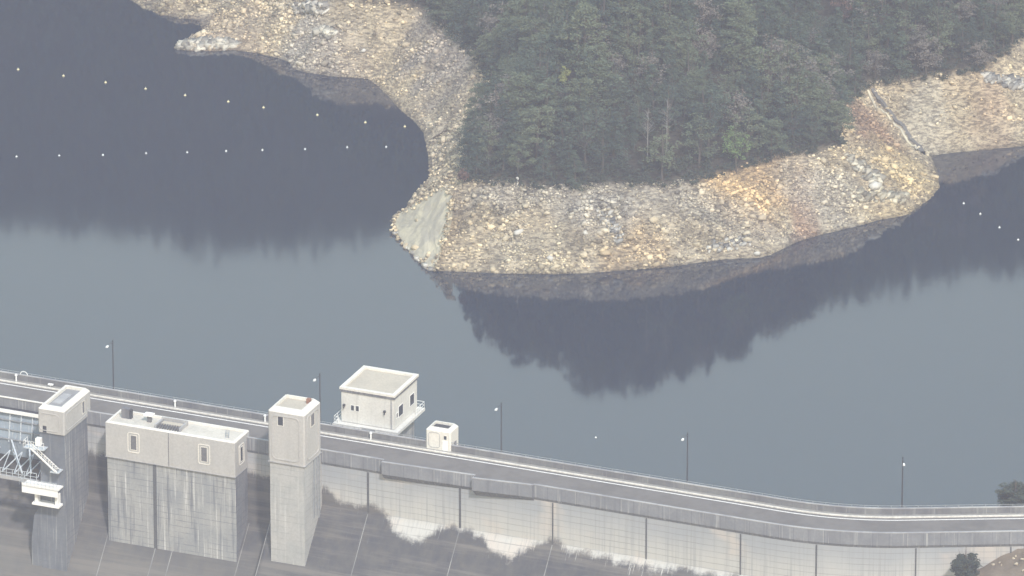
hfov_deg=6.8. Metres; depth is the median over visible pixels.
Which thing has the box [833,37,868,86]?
evergreen tree
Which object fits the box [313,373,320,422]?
street lamp
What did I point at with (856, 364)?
water
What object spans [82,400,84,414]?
window
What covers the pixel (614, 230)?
rock outcrop
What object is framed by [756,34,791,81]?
leafless tree
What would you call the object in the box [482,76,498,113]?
conifer tree
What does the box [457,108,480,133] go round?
pine tree
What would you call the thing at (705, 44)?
leafless tree
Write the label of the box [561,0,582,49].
conifer tree
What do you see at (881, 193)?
rock outcrop
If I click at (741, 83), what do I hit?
conifer tree
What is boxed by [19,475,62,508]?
service platform
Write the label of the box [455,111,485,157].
conifer tree
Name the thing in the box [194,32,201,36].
boulder
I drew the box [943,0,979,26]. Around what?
leafless tree
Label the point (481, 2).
conifer tree
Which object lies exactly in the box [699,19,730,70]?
conifer tree
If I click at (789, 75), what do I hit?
broadleaf tree
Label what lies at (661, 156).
broadleaf tree
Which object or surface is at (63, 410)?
gatehouse
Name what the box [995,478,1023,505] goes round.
shrub tree
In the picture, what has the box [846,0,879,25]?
pine tree
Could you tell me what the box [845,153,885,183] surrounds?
rock outcrop
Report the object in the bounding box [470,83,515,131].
leafless tree
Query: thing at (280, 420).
window
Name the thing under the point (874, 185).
boulder
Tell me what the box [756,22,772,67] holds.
conifer tree
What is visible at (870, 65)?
leafless tree
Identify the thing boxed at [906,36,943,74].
leafless tree
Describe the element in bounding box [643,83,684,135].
evergreen tree
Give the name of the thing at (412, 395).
window
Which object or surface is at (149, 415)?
roof vent
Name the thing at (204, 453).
window
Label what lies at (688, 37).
broadleaf tree
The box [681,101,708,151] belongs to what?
conifer tree
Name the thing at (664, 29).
broadleaf tree
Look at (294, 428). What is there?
gate tower
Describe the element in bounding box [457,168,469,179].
brown shrub
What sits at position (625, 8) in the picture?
pine tree
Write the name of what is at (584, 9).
pine tree
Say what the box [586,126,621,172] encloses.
evergreen tree
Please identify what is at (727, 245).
rock outcrop
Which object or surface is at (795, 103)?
broadleaf tree
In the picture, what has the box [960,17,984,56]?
conifer tree
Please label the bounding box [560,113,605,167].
evergreen tree
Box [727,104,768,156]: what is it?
broadleaf tree
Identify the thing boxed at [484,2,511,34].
leafless tree
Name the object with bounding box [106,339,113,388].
street lamp
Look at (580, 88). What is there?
pine tree
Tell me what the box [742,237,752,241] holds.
boulder
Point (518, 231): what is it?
boulder
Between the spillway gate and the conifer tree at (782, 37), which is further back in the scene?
the conifer tree at (782, 37)
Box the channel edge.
[867,89,918,150]
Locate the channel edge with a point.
(889, 118)
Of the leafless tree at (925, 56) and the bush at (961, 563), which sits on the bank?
the bush at (961, 563)
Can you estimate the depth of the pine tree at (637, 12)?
1425.27 m
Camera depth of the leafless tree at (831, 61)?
1444.15 m
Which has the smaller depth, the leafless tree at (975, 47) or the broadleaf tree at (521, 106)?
the broadleaf tree at (521, 106)
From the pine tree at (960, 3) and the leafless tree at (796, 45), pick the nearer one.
the leafless tree at (796, 45)
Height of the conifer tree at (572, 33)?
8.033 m
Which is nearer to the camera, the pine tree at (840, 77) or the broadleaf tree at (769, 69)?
the broadleaf tree at (769, 69)
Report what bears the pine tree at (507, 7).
on the hillside
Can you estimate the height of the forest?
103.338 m
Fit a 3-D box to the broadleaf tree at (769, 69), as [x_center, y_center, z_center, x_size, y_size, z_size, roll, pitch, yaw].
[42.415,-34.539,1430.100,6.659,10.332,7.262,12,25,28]
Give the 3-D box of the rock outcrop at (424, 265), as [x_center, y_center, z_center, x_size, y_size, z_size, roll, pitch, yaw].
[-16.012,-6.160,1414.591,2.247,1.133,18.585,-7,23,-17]
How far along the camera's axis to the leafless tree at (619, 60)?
1421.89 m
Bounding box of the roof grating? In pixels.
[155,417,187,431]
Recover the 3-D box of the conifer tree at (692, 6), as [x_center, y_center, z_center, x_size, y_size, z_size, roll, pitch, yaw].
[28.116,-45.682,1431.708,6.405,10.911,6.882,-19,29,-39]
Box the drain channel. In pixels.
[871,88,924,154]
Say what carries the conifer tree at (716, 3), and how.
on the hillside
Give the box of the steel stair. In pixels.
[23,437,62,473]
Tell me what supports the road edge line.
on the road
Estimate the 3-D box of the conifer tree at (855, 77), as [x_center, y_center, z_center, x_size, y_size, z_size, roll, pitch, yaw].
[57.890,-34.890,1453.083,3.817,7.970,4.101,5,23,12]
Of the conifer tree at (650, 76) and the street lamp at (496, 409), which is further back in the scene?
the conifer tree at (650, 76)
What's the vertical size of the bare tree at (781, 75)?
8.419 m
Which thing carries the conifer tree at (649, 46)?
on the hillside
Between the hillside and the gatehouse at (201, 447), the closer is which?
the gatehouse at (201, 447)
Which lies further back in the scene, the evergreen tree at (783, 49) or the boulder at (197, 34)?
the boulder at (197, 34)
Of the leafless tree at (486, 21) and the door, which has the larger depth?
the leafless tree at (486, 21)
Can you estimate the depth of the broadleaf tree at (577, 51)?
1422.00 m
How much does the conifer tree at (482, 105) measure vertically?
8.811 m
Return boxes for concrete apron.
[394,187,451,268]
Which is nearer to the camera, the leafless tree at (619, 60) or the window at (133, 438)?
the window at (133, 438)
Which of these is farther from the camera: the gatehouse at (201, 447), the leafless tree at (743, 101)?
the leafless tree at (743, 101)
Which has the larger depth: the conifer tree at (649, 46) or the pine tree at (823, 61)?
the pine tree at (823, 61)
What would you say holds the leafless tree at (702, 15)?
on the hillside
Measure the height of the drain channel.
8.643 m
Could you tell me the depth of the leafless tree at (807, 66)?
1432.54 m
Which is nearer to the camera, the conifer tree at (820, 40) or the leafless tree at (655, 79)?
the leafless tree at (655, 79)
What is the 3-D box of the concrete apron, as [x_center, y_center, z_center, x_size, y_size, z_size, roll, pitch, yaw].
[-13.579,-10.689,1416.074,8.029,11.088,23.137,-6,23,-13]
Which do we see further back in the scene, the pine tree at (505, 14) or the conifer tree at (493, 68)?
the pine tree at (505, 14)
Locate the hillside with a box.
[132,0,1023,273]
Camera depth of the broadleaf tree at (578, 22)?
1430.80 m
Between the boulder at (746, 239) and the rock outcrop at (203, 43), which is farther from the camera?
the rock outcrop at (203, 43)
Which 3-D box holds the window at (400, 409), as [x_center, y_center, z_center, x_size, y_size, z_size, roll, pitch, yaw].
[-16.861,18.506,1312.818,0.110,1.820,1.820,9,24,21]
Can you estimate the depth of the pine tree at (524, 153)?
1413.99 m
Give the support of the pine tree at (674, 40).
on the hillside
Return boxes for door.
[442,440,447,450]
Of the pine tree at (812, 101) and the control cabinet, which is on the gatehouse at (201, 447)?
the control cabinet
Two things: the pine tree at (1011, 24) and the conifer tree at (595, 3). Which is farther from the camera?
the pine tree at (1011, 24)
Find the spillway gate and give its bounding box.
[0,412,40,481]
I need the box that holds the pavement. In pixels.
[0,377,1023,515]
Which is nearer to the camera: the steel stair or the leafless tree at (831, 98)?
the steel stair
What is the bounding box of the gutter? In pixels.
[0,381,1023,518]
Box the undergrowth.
[428,0,1023,190]
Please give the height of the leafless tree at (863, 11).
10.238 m
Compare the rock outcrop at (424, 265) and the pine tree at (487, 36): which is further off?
the pine tree at (487, 36)
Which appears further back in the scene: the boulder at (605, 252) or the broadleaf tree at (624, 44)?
the broadleaf tree at (624, 44)
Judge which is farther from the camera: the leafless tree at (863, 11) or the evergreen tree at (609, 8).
the leafless tree at (863, 11)
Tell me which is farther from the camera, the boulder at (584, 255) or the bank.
the boulder at (584, 255)
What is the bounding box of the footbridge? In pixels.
[0,395,43,417]
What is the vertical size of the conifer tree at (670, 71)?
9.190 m
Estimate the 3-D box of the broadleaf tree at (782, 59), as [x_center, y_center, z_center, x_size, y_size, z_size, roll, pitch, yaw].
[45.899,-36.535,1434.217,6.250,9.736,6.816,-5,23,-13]
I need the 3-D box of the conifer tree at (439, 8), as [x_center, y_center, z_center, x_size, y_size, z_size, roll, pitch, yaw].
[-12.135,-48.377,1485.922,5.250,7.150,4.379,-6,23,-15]
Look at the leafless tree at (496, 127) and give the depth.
1418.13 m
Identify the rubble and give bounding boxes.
[134,0,1023,273]
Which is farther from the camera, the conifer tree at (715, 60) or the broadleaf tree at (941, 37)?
the broadleaf tree at (941, 37)
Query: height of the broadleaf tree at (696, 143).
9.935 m
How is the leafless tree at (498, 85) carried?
on the hillside
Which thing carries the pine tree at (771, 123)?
on the hillside
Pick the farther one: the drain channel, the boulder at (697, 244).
the drain channel
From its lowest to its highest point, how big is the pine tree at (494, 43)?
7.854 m
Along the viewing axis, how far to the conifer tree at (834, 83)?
1439.46 m
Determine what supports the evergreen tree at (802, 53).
on the hillside
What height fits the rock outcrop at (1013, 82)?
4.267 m
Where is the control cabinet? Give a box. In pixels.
[121,406,132,418]
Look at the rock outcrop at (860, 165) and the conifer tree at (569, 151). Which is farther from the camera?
the rock outcrop at (860, 165)
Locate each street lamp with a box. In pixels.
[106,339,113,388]
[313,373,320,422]
[495,402,501,451]
[681,432,687,482]
[901,457,904,506]
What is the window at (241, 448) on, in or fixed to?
in the gatehouse at (201, 447)
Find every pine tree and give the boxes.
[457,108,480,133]
[464,82,489,108]
[468,32,499,67]
[484,15,527,47]
[484,28,510,57]
[492,12,512,44]
[494,0,528,32]
[497,71,540,120]
[498,21,531,40]
[501,133,536,176]
[508,108,539,153]
[515,105,556,158]
[520,76,567,128]
[535,32,568,77]
[555,1,610,61]
[558,76,598,128]
[582,42,621,79]
[601,0,634,26]
[621,2,654,51]
[656,28,694,80]
[715,0,760,44]
[716,15,761,74]
[756,118,790,161]
[800,88,828,121]
[802,75,835,122]
[804,53,838,99]
[821,45,843,72]
[821,99,858,141]
[830,68,853,100]
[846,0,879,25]
[943,0,975,9]
[992,11,1019,48]
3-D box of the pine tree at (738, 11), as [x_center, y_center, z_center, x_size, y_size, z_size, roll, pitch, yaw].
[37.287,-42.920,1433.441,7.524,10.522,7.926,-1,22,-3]
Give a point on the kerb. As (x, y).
(539, 467)
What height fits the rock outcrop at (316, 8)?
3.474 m
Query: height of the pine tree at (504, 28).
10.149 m
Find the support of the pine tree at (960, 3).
on the hillside
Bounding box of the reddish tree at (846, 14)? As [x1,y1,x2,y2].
[830,0,854,25]
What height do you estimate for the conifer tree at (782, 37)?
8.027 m
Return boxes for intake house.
[332,365,424,437]
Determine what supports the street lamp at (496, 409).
on the concrete dam
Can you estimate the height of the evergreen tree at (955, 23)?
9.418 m
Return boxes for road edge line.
[1,383,1023,520]
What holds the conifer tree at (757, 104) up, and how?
on the hillside
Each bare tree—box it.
[640,108,654,154]
[659,98,675,149]
[776,61,788,96]
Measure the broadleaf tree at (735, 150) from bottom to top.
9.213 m
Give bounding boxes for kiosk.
[426,421,460,451]
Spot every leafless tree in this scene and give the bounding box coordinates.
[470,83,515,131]
[475,113,506,150]
[476,11,498,42]
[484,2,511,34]
[495,74,517,110]
[599,49,627,87]
[631,50,670,97]
[682,0,721,41]
[689,26,719,70]
[715,89,753,130]
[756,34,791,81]
[772,49,825,101]
[778,42,815,85]
[810,70,840,115]
[819,50,854,79]
[840,0,882,29]
[862,49,888,81]
[905,24,937,64]
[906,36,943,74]
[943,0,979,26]
[964,36,990,67]
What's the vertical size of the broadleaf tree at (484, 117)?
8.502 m
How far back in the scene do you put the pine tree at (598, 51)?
1420.34 m
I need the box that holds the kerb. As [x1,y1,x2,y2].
[0,379,1023,517]
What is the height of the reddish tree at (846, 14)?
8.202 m
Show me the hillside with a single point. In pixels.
(972, 135)
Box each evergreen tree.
[464,0,495,40]
[549,86,589,131]
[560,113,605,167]
[572,20,598,45]
[574,104,614,158]
[576,0,629,39]
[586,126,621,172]
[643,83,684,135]
[680,85,734,130]
[682,90,729,150]
[773,37,793,72]
[777,47,811,83]
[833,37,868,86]
[935,1,966,48]
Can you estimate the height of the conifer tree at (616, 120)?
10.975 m
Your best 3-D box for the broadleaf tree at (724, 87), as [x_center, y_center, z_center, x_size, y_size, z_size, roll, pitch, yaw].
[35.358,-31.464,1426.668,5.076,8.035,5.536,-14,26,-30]
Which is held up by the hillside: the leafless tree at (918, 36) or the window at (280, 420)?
the leafless tree at (918, 36)
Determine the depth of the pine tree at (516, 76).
1418.31 m
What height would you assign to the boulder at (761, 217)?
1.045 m
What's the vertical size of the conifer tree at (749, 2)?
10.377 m
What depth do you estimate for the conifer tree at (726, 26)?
1433.68 m
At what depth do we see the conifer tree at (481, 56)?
1465.74 m
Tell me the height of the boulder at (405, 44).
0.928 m
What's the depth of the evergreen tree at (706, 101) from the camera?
1420.77 m
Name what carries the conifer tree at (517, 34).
on the hillside
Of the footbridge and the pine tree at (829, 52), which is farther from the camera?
the pine tree at (829, 52)
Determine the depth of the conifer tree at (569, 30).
1428.85 m
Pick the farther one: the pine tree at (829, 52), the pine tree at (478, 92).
the pine tree at (829, 52)
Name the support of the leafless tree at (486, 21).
on the hillside
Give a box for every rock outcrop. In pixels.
[175,35,242,51]
[288,0,329,17]
[313,24,338,40]
[392,231,434,270]
[596,206,624,244]
[706,233,751,252]
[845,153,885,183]
[850,186,909,204]
[980,71,1023,90]
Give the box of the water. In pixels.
[0,0,1023,507]
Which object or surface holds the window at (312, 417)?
in the gate tower
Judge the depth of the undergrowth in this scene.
1424.29 m
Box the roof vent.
[143,412,154,422]
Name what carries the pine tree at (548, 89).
on the hillside
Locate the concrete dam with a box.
[0,369,1023,575]
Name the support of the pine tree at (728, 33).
on the hillside
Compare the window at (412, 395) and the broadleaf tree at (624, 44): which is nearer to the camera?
the window at (412, 395)
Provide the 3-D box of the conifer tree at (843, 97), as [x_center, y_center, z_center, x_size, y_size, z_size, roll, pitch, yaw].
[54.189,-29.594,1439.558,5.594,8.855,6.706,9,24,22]
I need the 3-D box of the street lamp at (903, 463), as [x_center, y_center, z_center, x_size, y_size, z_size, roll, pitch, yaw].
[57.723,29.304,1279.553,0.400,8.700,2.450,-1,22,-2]
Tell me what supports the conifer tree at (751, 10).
on the hillside
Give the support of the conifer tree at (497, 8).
on the hillside
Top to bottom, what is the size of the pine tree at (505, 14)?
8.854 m
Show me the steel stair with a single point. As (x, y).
(38, 447)
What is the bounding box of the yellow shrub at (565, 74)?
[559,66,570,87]
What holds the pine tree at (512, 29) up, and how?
on the hillside
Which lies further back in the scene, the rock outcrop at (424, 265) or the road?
the rock outcrop at (424, 265)
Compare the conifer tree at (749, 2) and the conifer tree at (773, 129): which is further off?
the conifer tree at (749, 2)
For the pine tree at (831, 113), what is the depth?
1430.47 m
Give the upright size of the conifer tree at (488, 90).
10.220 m
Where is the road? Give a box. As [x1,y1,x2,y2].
[0,382,1023,531]
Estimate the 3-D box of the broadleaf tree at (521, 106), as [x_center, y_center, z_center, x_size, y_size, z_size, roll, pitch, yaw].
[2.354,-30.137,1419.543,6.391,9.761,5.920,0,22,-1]
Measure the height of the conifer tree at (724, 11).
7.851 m
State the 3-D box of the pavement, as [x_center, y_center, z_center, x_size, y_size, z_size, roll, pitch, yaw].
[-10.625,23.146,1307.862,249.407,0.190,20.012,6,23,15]
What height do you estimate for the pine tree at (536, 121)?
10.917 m
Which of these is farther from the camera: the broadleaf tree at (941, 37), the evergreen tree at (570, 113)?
the broadleaf tree at (941, 37)
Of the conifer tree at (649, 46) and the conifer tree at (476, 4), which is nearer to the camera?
the conifer tree at (649, 46)
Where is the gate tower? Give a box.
[268,394,321,466]
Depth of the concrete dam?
1300.33 m
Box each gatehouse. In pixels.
[38,385,89,435]
[105,409,248,477]
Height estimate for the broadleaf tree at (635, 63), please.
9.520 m
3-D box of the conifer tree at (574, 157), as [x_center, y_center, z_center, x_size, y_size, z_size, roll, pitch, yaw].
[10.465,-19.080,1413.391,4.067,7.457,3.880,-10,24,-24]
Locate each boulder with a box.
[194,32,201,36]
[401,42,409,46]
[410,244,418,249]
[514,229,523,234]
[580,251,587,257]
[599,250,611,255]
[649,216,657,222]
[692,241,700,246]
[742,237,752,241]
[758,214,766,219]
[820,157,826,163]
[869,181,881,189]
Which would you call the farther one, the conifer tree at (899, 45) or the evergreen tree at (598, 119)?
the conifer tree at (899, 45)
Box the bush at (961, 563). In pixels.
[950,552,982,575]
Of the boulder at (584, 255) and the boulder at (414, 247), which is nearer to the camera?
the boulder at (584, 255)
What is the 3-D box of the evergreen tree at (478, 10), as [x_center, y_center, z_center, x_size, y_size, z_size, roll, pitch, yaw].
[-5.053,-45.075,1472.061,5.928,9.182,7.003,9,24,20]
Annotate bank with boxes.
[977,548,1023,575]
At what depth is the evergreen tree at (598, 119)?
1414.66 m
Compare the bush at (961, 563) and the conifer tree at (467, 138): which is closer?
the bush at (961, 563)
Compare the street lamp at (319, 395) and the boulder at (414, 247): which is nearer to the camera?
the street lamp at (319, 395)
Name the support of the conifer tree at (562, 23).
on the hillside
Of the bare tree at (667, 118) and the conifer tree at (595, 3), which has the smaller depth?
the bare tree at (667, 118)
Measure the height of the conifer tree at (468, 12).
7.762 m
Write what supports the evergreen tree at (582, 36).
on the hillside
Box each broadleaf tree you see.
[471,100,496,137]
[472,121,501,171]
[484,67,513,97]
[508,77,539,123]
[557,28,596,78]
[570,5,590,43]
[611,20,646,64]
[620,35,652,85]
[637,123,681,179]
[653,15,679,52]
[666,19,708,75]
[680,112,721,167]
[716,74,742,114]
[722,126,752,172]
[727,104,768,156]
[748,46,787,93]
[752,45,765,65]
[772,39,804,87]
[774,49,804,94]
[779,75,817,125]
[922,10,958,58]
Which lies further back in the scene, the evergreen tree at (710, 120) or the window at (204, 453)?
the evergreen tree at (710, 120)
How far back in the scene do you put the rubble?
1424.53 m
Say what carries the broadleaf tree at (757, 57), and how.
on the hillside
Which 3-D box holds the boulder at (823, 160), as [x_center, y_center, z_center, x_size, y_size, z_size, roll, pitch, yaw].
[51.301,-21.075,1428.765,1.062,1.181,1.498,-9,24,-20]
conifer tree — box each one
[425,0,447,22]
[446,3,478,46]
[454,130,481,170]
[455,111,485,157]
[457,125,495,177]
[471,0,493,26]
[471,100,488,133]
[473,0,492,33]
[473,65,497,100]
[478,28,491,64]
[480,87,500,141]
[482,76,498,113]
[489,0,507,29]
[511,24,522,53]
[553,21,571,60]
[554,137,580,174]
[560,25,579,66]
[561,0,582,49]
[561,150,585,190]
[566,18,582,54]
[581,0,610,39]
[592,111,631,173]
[633,64,670,117]
[641,32,660,70]
[654,42,683,94]
[672,0,708,38]
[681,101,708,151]
[696,0,724,29]
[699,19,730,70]
[712,0,732,29]
[722,10,743,53]
[725,0,761,32]
[728,0,758,42]
[730,75,758,130]
[746,98,770,142]
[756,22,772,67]
[764,116,790,153]
[773,26,785,53]
[806,33,840,82]
[818,65,842,118]
[827,84,856,130]
[848,57,866,97]
[888,31,915,79]
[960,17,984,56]
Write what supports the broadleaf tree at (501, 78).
on the hillside
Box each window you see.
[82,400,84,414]
[130,435,136,450]
[200,446,207,462]
[240,445,242,462]
[277,416,283,426]
[310,412,314,426]
[398,403,402,417]
[410,392,413,406]
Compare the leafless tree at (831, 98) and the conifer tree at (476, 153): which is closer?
the conifer tree at (476, 153)
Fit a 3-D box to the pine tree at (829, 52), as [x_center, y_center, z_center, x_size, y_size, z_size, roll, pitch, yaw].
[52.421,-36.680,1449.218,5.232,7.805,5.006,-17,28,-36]
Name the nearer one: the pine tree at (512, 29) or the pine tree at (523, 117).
the pine tree at (523, 117)
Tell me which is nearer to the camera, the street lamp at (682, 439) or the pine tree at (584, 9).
the street lamp at (682, 439)
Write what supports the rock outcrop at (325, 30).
on the hillside
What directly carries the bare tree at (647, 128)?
on the hillside
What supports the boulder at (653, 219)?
on the hillside
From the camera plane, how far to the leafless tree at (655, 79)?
1421.23 m
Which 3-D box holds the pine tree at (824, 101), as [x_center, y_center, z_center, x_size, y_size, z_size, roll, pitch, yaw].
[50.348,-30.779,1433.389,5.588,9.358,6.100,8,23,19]
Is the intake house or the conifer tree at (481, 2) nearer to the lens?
the intake house
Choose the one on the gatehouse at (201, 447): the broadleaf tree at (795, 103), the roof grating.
the roof grating
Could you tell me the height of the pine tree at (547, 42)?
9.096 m
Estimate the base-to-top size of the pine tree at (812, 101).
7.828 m
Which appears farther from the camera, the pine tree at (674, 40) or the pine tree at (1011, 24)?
the pine tree at (1011, 24)

